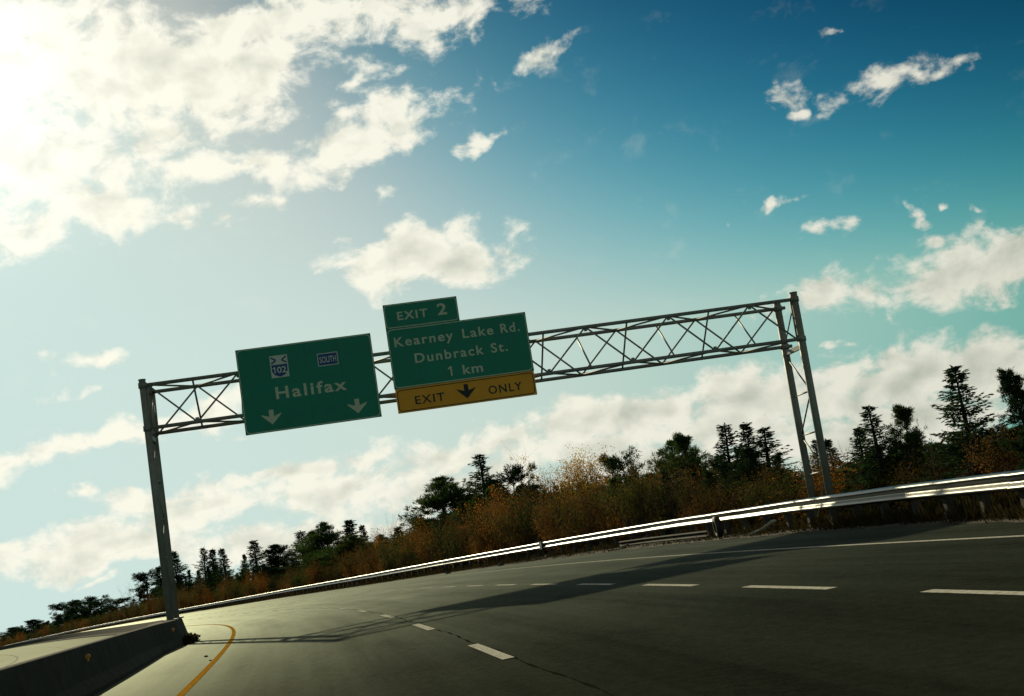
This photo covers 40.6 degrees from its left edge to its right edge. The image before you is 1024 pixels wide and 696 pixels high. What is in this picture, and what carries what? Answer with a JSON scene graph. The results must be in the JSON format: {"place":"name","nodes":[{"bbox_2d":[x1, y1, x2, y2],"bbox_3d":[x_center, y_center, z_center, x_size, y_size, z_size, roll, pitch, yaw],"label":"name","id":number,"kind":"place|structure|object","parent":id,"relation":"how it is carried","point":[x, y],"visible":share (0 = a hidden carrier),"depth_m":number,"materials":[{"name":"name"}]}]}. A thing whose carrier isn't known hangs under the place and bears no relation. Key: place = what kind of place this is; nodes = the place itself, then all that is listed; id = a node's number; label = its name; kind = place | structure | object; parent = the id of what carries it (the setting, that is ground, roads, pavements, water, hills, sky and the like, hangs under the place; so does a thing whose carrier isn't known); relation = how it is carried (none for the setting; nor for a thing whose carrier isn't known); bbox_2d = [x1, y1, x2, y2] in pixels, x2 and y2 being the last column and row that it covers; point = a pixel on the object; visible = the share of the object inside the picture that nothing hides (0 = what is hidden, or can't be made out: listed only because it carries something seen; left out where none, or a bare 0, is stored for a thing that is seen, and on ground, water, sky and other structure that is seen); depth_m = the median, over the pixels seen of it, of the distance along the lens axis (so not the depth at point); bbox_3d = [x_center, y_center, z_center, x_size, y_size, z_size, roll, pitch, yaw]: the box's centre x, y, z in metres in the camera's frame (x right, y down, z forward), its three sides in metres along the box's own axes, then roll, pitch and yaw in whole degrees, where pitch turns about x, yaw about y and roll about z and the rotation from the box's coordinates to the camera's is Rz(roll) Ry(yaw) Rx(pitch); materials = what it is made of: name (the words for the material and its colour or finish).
{"place":"outdoors","nodes":[
{"label":"outdoors","id":0,"kind":"place"},
{"bbox_2d":[0,635,113,667],"bbox_3d":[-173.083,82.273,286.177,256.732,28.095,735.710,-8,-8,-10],"label":"opposite road","id":1,"kind":"structure","parent":0,"point":[11,656],"depth_m":162.60,"materials":[{"name":"grey asphalt"}]},
{"bbox_2d":[0,0,1023,634],"label":"sky","id":2,"kind":"structure","parent":0,"point":[186,185],"materials":[{"name":"blue"}]},
{"bbox_2d":[92,522,995,695],"bbox_3d":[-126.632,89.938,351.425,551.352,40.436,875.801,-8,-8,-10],"label":"ground","id":3,"kind":"structure","parent":0,"point":[163,654],"depth_m":28.38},
{"bbox_2d":[2,619,43,639],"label":"pine tree","id":4,"kind":"object","parent":3,"relation":"on","point":[32,623],"visible":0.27,"depth_m":514.01,"materials":[{"name":"green plant"}]},
{"bbox_2d":[47,599,73,622],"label":"pine tree","id":5,"kind":"object","parent":3,"relation":"on","point":[58,607],"visible":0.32,"depth_m":490.28,"materials":[{"name":"green plant"}]},
{"bbox_2d":[60,599,86,620],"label":"pine tree","id":6,"kind":"object","parent":3,"relation":"on","point":[71,611],"visible":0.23,"depth_m":466.44,"materials":[{"name":"green plant"}]},
{"bbox_2d":[69,594,111,620],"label":"pine tree","id":7,"kind":"object","parent":3,"relation":"on","point":[82,607],"visible":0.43,"depth_m":434.54,"materials":[{"name":"green plant"}]},
{"bbox_2d":[81,597,115,617],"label":"pine tree","id":8,"kind":"object","parent":3,"relation":"on","point":[96,604],"visible":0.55,"depth_m":399.88,"materials":[{"name":"green plant"}]},
{"bbox_2d":[100,597,131,615],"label":"pine tree","id":9,"kind":"object","parent":3,"relation":"on","point":[117,602],"visible":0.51,"depth_m":371.53,"materials":[{"name":"green plant"}]},
{"bbox_2d":[129,568,161,604],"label":"pine tree","id":10,"kind":"object","parent":3,"relation":"on","point":[142,588],"visible":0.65,"depth_m":323.67,"materials":[{"name":"green plant"}]},
{"bbox_2d":[147,565,162,610],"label":"spruce tree","id":11,"kind":"object","parent":3,"relation":"on","point":[159,577],"visible":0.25,"depth_m":310.74,"materials":[{"name":"green plant"}]},
{"bbox_2d":[140,551,193,619],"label":"spruce tree","id":12,"kind":"object","parent":3,"relation":"on","point":[181,576],"visible":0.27,"depth_m":268.63,"materials":[{"name":"green plant"}]},
{"bbox_2d":[183,547,212,611],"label":"spruce tree","id":13,"kind":"object","parent":3,"relation":"on","point":[204,557],"visible":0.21,"depth_m":253.06,"materials":[{"name":"green plant"}]},
{"bbox_2d":[191,578,210,608],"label":"shrub","id":14,"kind":"object","parent":3,"relation":"on","point":[201,590],"visible":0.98,"depth_m":216.58,"materials":[{"name":"orange plant"}]},
{"bbox_2d":[197,567,216,610],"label":"spruce tree","id":15,"kind":"object","parent":3,"relation":"on","point":[209,576],"visible":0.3,"depth_m":238.47,"materials":[{"name":"green plant"}]},
{"bbox_2d":[210,548,235,606],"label":"spruce tree","id":16,"kind":"object","parent":3,"relation":"on","point":[224,559],"visible":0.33,"depth_m":234.62,"materials":[{"name":"green plant"}]},
{"bbox_2d":[231,540,267,600],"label":"spruce tree","id":17,"kind":"object","parent":3,"relation":"on","point":[255,548],"visible":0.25,"depth_m":214.32,"materials":[{"name":"green plant"}]},
{"bbox_2d":[239,544,297,592],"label":"pine tree","id":18,"kind":"object","parent":3,"relation":"on","point":[274,551],"visible":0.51,"depth_m":196.46,"materials":[{"name":"green plant"}]},
{"bbox_2d":[265,530,307,596],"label":"spruce tree","id":19,"kind":"object","parent":3,"relation":"on","point":[299,535],"visible":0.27,"depth_m":180.28,"materials":[{"name":"green plant"}]},
{"bbox_2d":[278,561,311,593],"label":"shrub","id":20,"kind":"object","parent":3,"relation":"on","point":[295,574],"visible":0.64,"depth_m":158.16,"materials":[{"name":"brown plant"}]},
{"bbox_2d":[285,521,344,575],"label":"pine tree","id":21,"kind":"object","parent":3,"relation":"on","point":[321,540],"visible":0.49,"depth_m":170.18,"materials":[{"name":"green plant"}]},
{"bbox_2d":[292,546,340,587],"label":"pine tree","id":22,"kind":"object","parent":3,"relation":"on","point":[309,560],"visible":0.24,"depth_m":153.69,"materials":[{"name":"green plant"}]},
{"bbox_2d":[302,559,334,589],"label":"shrub","id":23,"kind":"object","parent":3,"relation":"on","point":[316,570],"visible":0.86,"depth_m":146.81,"materials":[{"name":"orange plant"}]},
{"bbox_2d":[302,534,376,581],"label":"pine tree","id":24,"kind":"object","parent":3,"relation":"on","point":[349,545],"visible":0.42,"depth_m":146.76,"materials":[{"name":"green plant"}]},
{"bbox_2d":[320,520,371,587],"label":"spruce tree","id":25,"kind":"object","parent":3,"relation":"on","point":[349,529],"visible":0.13,"depth_m":165.37,"materials":[{"name":"green plant"}]},
{"bbox_2d":[332,543,364,583],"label":"shrub","id":26,"kind":"object","parent":3,"relation":"on","point":[351,572],"visible":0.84,"depth_m":126.35,"materials":[{"name":"orange plant"}]},
{"bbox_2d":[353,538,390,578],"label":"shrub","id":27,"kind":"object","parent":3,"relation":"on","point":[370,566],"visible":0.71,"depth_m":119.01,"materials":[{"name":"orange plant"}]},
{"bbox_2d":[369,530,411,578],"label":"shrub","id":28,"kind":"object","parent":3,"relation":"on","point":[388,563],"visible":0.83,"depth_m":114.48,"materials":[{"name":"orange plant"}]},
{"bbox_2d":[377,536,420,573],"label":"shrub","id":29,"kind":"object","parent":3,"relation":"on","point":[404,555],"visible":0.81,"depth_m":108.89,"materials":[{"name":"brown plant"}]},
{"bbox_2d":[395,520,430,575],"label":"shrub","id":30,"kind":"object","parent":3,"relation":"on","point":[406,545],"visible":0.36,"depth_m":111.90,"materials":[{"name":"brown plant"}]},
{"bbox_2d":[396,514,439,571],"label":"shrub","id":31,"kind":"object","parent":3,"relation":"on","point":[419,551],"visible":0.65,"depth_m":106.65,"materials":[{"name":"orange plant"}]},
{"bbox_2d":[416,512,453,566],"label":"tree","id":32,"kind":"object","parent":3,"relation":"on","point":[443,516],"visible":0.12,"depth_m":113.39,"materials":[{"name":"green plant"}]},
{"bbox_2d":[407,529,463,570],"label":"shrub","id":33,"kind":"object","parent":3,"relation":"on","point":[434,547],"visible":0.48,"depth_m":104.59,"materials":[{"name":"brown plant"}]},
{"bbox_2d":[416,513,468,568],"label":"shrub","id":34,"kind":"object","parent":3,"relation":"on","point":[453,551],"visible":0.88,"depth_m":95.92,"materials":[{"name":"orange plant"}]},
{"bbox_2d":[391,474,502,552],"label":"pine tree","id":35,"kind":"object","parent":3,"relation":"on","point":[447,494],"visible":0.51,"depth_m":119.16,"materials":[{"name":"green plant"}]},
{"bbox_2d":[423,506,470,565],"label":"shrub","id":36,"kind":"object","parent":3,"relation":"on","point":[449,539],"visible":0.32,"depth_m":98.84,"materials":[{"name":"brown plant"}]},
{"bbox_2d":[436,501,477,566],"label":"tree","id":37,"kind":"object","parent":3,"relation":"on","point":[461,504],"visible":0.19,"depth_m":103.34,"materials":[{"name":"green plant"}]},
{"bbox_2d":[447,508,491,564],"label":"shrub","id":38,"kind":"object","parent":3,"relation":"on","point":[465,538],"visible":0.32,"depth_m":94.83,"materials":[{"name":"orange plant"}]},
{"bbox_2d":[444,493,495,556],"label":"pine tree","id":39,"kind":"object","parent":3,"relation":"on","point":[474,499],"visible":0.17,"depth_m":110.86,"materials":[{"name":"green plant"}]},
{"bbox_2d":[458,510,499,562],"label":"shrub","id":40,"kind":"object","parent":3,"relation":"on","point":[481,539],"visible":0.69,"depth_m":86.06,"materials":[{"name":"orange plant"}]},
{"bbox_2d":[460,502,501,564],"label":"shrub","id":41,"kind":"object","parent":3,"relation":"on","point":[478,520],"visible":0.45,"depth_m":89.00,"materials":[{"name":"orange plant"}]},
{"bbox_2d":[462,454,506,506],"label":"spruce tree","id":42,"kind":"object","parent":3,"relation":"on","point":[479,459],"visible":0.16,"depth_m":118.94,"materials":[{"name":"green plant"}]},
{"bbox_2d":[465,491,507,560],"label":"shrub","id":43,"kind":"object","parent":3,"relation":"on","point":[489,523],"visible":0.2,"depth_m":91.18,"materials":[{"name":"orange plant"}]},
{"bbox_2d":[138,291,837,621],"bbox_3d":[-0.581,3.932,48.790,23.685,8.781,2.370,-8,-8,-9],"label":"sign gantry","id":44,"kind":"object","parent":3,"relation":"on","point":[151,426],"visible":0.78,"depth_m":49.37,"materials":[{"name":"metal"}]},
{"bbox_2d":[235,333,381,435],"bbox_3d":[-6.931,1.233,47.200,4.600,2.915,0.331,-8,-8,-9],"label":"guide sign","id":45,"kind":"object","parent":44,"relation":"hanging from","point":[289,386],"visible":1,"depth_m":47.05,"materials":[{"name":"green metal"}]},
{"bbox_2d":[382,296,536,413],"bbox_3d":[-1.808,0.092,48.084,4.900,3.800,0.316,-8,-8,-9],"label":"exit sign","id":46,"kind":"object","parent":44,"relation":"hanging from","point":[442,354],"visible":1,"depth_m":47.89,"materials":[{"name":"metal"}]},
{"bbox_2d":[452,480,524,560],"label":"shrub","id":47,"kind":"object","parent":3,"relation":"on","point":[489,531],"visible":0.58,"depth_m":84.57,"materials":[{"name":"orange plant"}]},
{"bbox_2d":[478,495,538,559],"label":"shrub","id":48,"kind":"object","parent":3,"relation":"on","point":[507,528],"visible":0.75,"depth_m":81.29,"materials":[{"name":"brown plant"}]},
{"bbox_2d":[0,437,1023,645],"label":"woodland undergrowth","id":49,"kind":"object","parent":3,"relation":"on","point":[65,629],"visible":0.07,"depth_m":72.77,"materials":[{"name":"brown plant"}]},
{"bbox_2d":[486,461,538,502],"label":"pine tree","id":50,"kind":"object","parent":3,"relation":"on","point":[513,472],"visible":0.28,"depth_m":114.97,"materials":[{"name":"green plant"}]},
{"bbox_2d":[490,471,536,558],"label":"shrub","id":51,"kind":"object","parent":3,"relation":"on","point":[522,500],"visible":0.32,"depth_m":91.46,"materials":[{"name":"orange plant"}]},
{"bbox_2d":[516,484,560,552],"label":"pine tree","id":52,"kind":"object","parent":3,"relation":"on","point":[536,486],"visible":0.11,"depth_m":96.25,"materials":[{"name":"green plant"}]},
{"bbox_2d":[500,481,583,555],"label":"shrub","id":53,"kind":"object","parent":3,"relation":"on","point":[528,537],"visible":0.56,"depth_m":78.69,"materials":[{"name":"orange plant"}]},
{"bbox_2d":[529,492,578,554],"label":"shrub","id":54,"kind":"object","parent":3,"relation":"on","point":[547,526],"visible":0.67,"depth_m":73.97,"materials":[{"name":"orange plant"}]},
{"bbox_2d":[524,467,584,552],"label":"shrub","id":55,"kind":"object","parent":3,"relation":"on","point":[551,500],"visible":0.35,"depth_m":77.23,"materials":[{"name":"orange plant"}]},
{"bbox_2d":[508,443,614,549],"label":"birch tree","id":56,"kind":"object","parent":3,"relation":"on","point":[581,472],"visible":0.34,"depth_m":82.89,"materials":[{"name":"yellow plant"}]},
{"bbox_2d":[539,482,611,549],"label":"shrub","id":57,"kind":"object","parent":3,"relation":"on","point":[571,514],"visible":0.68,"depth_m":71.09,"materials":[{"name":"orange plant"}]},
{"bbox_2d":[558,466,603,547],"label":"shrub","id":58,"kind":"object","parent":3,"relation":"on","point":[593,543],"visible":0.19,"depth_m":81.95,"materials":[{"name":"orange plant"}]},
{"bbox_2d":[549,471,631,547],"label":"shrub","id":59,"kind":"object","parent":3,"relation":"on","point":[594,511],"visible":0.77,"depth_m":69.32,"materials":[{"name":"orange plant"}]},
{"bbox_2d":[596,476,639,542],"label":"shrub","id":60,"kind":"object","parent":3,"relation":"on","point":[612,481],"visible":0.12,"depth_m":73.39,"materials":[{"name":"brown plant"}]},
{"bbox_2d":[596,446,649,483],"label":"pine tree","id":61,"kind":"object","parent":3,"relation":"on","point":[611,461],"visible":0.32,"depth_m":91.24,"materials":[{"name":"green plant"}]},
{"bbox_2d":[589,453,667,538],"bbox_3d":[5.827,7.200,63.814,3.648,4.987,3.328,-6,-8,-20],"label":"shrub","id":62,"kind":"object","parent":3,"relation":"on","point":[640,494],"visible":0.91,"depth_m":64.09,"materials":[{"name":"brown plant"}]},
{"bbox_2d":[586,457,675,539],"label":"shrub","id":63,"kind":"object","parent":3,"relation":"on","point":[627,506],"visible":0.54,"depth_m":65.64,"materials":[{"name":"brown plant"}]},
{"bbox_2d":[652,469,689,536],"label":"tree","id":64,"kind":"object","parent":3,"relation":"on","point":[667,532],"visible":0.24,"depth_m":69.88,"materials":[{"name":"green plant"}]},
{"bbox_2d":[644,445,707,533],"bbox_3d":[7.781,6.812,62.335,2.872,4.817,3.433,-15,-10,38],"label":"shrub","id":65,"kind":"object","parent":3,"relation":"on","point":[679,499],"visible":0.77,"depth_m":61.74,"materials":[{"name":"brown plant"}]},
{"bbox_2d":[646,438,714,489],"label":"pine tree","id":66,"kind":"object","parent":3,"relation":"on","point":[668,448],"visible":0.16,"depth_m":83.79,"materials":[{"name":"green plant"}]},
{"bbox_2d":[659,431,705,503],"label":"pine tree","id":67,"kind":"object","parent":3,"relation":"on","point":[682,442],"visible":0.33,"depth_m":79.20,"materials":[{"name":"green plant"}]},
{"bbox_2d":[658,459,732,531],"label":"shrub","id":68,"kind":"object","parent":3,"relation":"on","point":[692,489],"visible":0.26,"depth_m":67.17,"materials":[{"name":"brown plant"}]},
{"bbox_2d":[655,472,740,533],"bbox_3d":[8.389,7.694,64.781,3.954,3.724,4.424,-9,-10,-19],"label":"shrub","id":69,"kind":"object","parent":3,"relation":"on","point":[699,499],"visible":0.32,"depth_m":64.39,"materials":[{"name":"brown plant"}]},
{"bbox_2d":[673,477,749,530],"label":"shrub","id":70,"kind":"object","parent":3,"relation":"on","point":[694,511],"visible":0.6,"depth_m":58.72,"materials":[{"name":"orange plant"}]},
{"bbox_2d":[680,470,750,532],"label":"shrub","id":71,"kind":"object","parent":3,"relation":"on","point":[711,483],"visible":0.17,"depth_m":67.04,"materials":[{"name":"green plant"}]},
{"bbox_2d":[685,422,760,526],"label":"spruce tree","id":72,"kind":"object","parent":3,"relation":"on","point":[726,441],"visible":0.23,"depth_m":71.36,"materials":[{"name":"green plant"}]},
{"bbox_2d":[719,446,772,523],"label":"pine tree","id":73,"kind":"object","parent":3,"relation":"on","point":[751,462],"visible":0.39,"depth_m":68.54,"materials":[{"name":"green plant"}]},
{"bbox_2d":[725,422,775,529],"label":"spruce tree","id":74,"kind":"object","parent":3,"relation":"on","point":[746,439],"visible":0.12,"depth_m":71.57,"materials":[{"name":"green plant"}]},
{"bbox_2d":[713,461,796,523],"bbox_3d":[11.953,6.811,62.724,4.275,3.755,4.614,1,-11,-43],"label":"shrub","id":75,"kind":"object","parent":3,"relation":"on","point":[747,485],"visible":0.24,"depth_m":62.68,"materials":[{"name":"brown plant"}]},
{"bbox_2d":[707,465,805,528],"bbox_3d":[10.210,6.431,56.788,4.271,3.188,3.416,-11,-6,9],"label":"shrub","id":76,"kind":"object","parent":3,"relation":"on","point":[778,494],"visible":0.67,"depth_m":56.45,"materials":[{"name":"brown plant"}]},
{"bbox_2d":[723,426,803,523],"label":"spruce tree","id":77,"kind":"object","parent":3,"relation":"on","point":[768,435],"visible":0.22,"depth_m":71.54,"materials":[{"name":"green plant"}]},
{"bbox_2d":[750,451,799,526],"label":"spruce tree","id":78,"kind":"object","parent":3,"relation":"on","point":[777,457],"visible":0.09,"depth_m":66.16,"materials":[{"name":"green plant"}]},
{"bbox_2d":[753,459,804,522],"bbox_3d":[12.324,6.813,62.448,2.968,3.701,2.536,-11,-8,17],"label":"leafy tree","id":79,"kind":"object","parent":3,"relation":"on","point":[772,475],"visible":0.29,"depth_m":62.34,"materials":[{"name":"brown plant"}]},
{"bbox_2d":[797,439,829,515],"bbox_3d":[13.700,6.058,61.331,3.161,4.096,3.419,-7,-8,-15],"label":"spruce tree","id":80,"kind":"object","parent":3,"relation":"on","point":[814,446],"visible":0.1,"depth_m":61.44,"materials":[{"name":"green plant"}]},
{"bbox_2d":[791,466,854,517],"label":"shrub","id":81,"kind":"object","parent":3,"relation":"on","point":[824,491],"visible":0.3,"depth_m":54.61,"materials":[{"name":"orange plant"}]},
{"bbox_2d":[798,442,859,514],"bbox_3d":[13.317,5.794,57.305,4.526,3.822,2.892,-2,-11,-43],"label":"shrub","id":82,"kind":"object","parent":3,"relation":"on","point":[836,476],"visible":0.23,"depth_m":57.32,"materials":[{"name":"orange plant"}]},
{"bbox_2d":[821,438,855,512],"bbox_3d":[14.539,5.977,61.552,3.128,4.097,3.155,-14,-9,32],"label":"spruce tree","id":83,"kind":"object","parent":3,"relation":"on","point":[828,442],"visible":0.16,"depth_m":61.69,"materials":[{"name":"green plant"}]},
{"bbox_2d":[839,426,899,514],"bbox_3d":[13.486,4.903,52.723,2.923,3.974,2.933,-7,-8,-10],"label":"spruce tree","id":84,"kind":"object","parent":3,"relation":"on","point":[857,443],"visible":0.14,"depth_m":52.63,"materials":[{"name":"green plant"}]},
{"bbox_2d":[848,466,907,511],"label":"shrub","id":85,"kind":"object","parent":3,"relation":"on","point":[859,485],"visible":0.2,"depth_m":50.33,"materials":[{"name":"brown plant"}]},
{"bbox_2d":[842,404,933,511],"bbox_3d":[13.790,4.315,51.190,4.854,4.603,5.239,-15,-10,37],"label":"spruce tree","id":86,"kind":"object","parent":3,"relation":"on","point":[877,455],"visible":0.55,"depth_m":51.12,"materials":[{"name":"green plant"}]},
{"bbox_2d":[878,403,939,501],"bbox_3d":[14.677,4.221,51.024,2.422,4.524,2.623,-10,-8,10],"label":"pine tree","id":87,"kind":"object","parent":3,"relation":"on","point":[902,416],"visible":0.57,"depth_m":51.01,"materials":[{"name":"green plant"}]},
{"bbox_2d":[866,455,954,508],"bbox_3d":[13.604,5.000,48.260,3.562,2.507,3.890,-6,-9,-43],"label":"shrub","id":88,"kind":"object","parent":3,"relation":"on","point":[892,483],"visible":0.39,"depth_m":48.21,"materials":[{"name":"brown plant"}]},
{"bbox_2d":[894,440,978,504],"bbox_3d":[13.437,4.129,43.024,2.828,2.856,3.488,-3,-6,-44],"label":"shrub","id":89,"kind":"object","parent":3,"relation":"on","point":[914,471],"visible":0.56,"depth_m":43.48,"materials":[{"name":"brown plant"}]},
{"bbox_2d":[917,365,1023,503],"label":"spruce tree","id":90,"kind":"object","parent":3,"relation":"on","point":[952,373],"visible":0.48,"depth_m":44.86,"materials":[{"name":"green plant"}]},
{"bbox_2d":[954,415,1023,495],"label":"shrub","id":91,"kind":"object","parent":3,"relation":"on","point":[1006,461],"visible":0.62,"depth_m":41.57,"materials":[{"name":"orange plant"}]},
{"bbox_2d":[969,425,1023,467],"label":"pine tree","id":92,"kind":"object","parent":3,"relation":"on","point":[1013,430],"visible":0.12,"depth_m":45.36,"materials":[{"name":"green plant"}]},
{"bbox_2d":[995,366,1023,469],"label":"pine tree","id":93,"kind":"object","parent":3,"relation":"on","point":[1009,384],"visible":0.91,"depth_m":39.56,"materials":[{"name":"green plant"}]},
{"bbox_2d":[77,516,1023,632],"bbox_3d":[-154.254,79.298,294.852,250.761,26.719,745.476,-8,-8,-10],"label":"dirt strip","id":94,"kind":"object","parent":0,"point":[925,523],"visible":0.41,"depth_m":34.97,"materials":[{"name":"brown soil"}]},
{"bbox_2d":[10,470,1023,644],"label":"steel guardrail","id":95,"kind":"object","parent":94,"relation":"on","point":[986,485],"visible":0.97,"depth_m":37.78,"materials":[{"name":"silver metal"}]},
{"bbox_2d":[619,530,707,546],"bbox_3d":[5.229,6.714,48.589,0.252,0.284,11.342,-7,-8,-11],"label":"fallen rail","id":96,"kind":"object","parent":94,"relation":"on","point":[684,536],"visible":0.97,"depth_m":47.96,"materials":[{"name":"metal"}]},
{"bbox_2d":[712,516,722,536],"bbox_3d":[6.271,5.452,42.197,0.200,0.670,0.670,-13,-8,-3],"label":"worn tyre","id":97,"kind":"object","parent":94,"relation":"on","point":[717,525],"visible":0.98,"depth_m":41.95,"materials":[{"name":"black rubber"}]},
{"bbox_2d":[84,522,1023,695],"bbox_3d":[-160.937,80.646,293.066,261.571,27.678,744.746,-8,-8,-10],"label":"road","id":98,"kind":"structure","parent":0,"point":[934,610],"depth_m":16.17,"materials":[{"name":"grey asphalt"}]},
{"bbox_2d":[0,618,187,695],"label":"median barrier","id":99,"kind":"object","parent":98,"relation":"on","point":[91,668],"visible":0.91,"depth_m":24.81,"materials":[{"name":"concrete"}]},
{"bbox_2d":[204,491,1023,609],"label":"dry grass","id":100,"kind":"structure","parent":0,"point":[1009,507],"depth_m":30.99,"materials":[{"name":"brown plant"}]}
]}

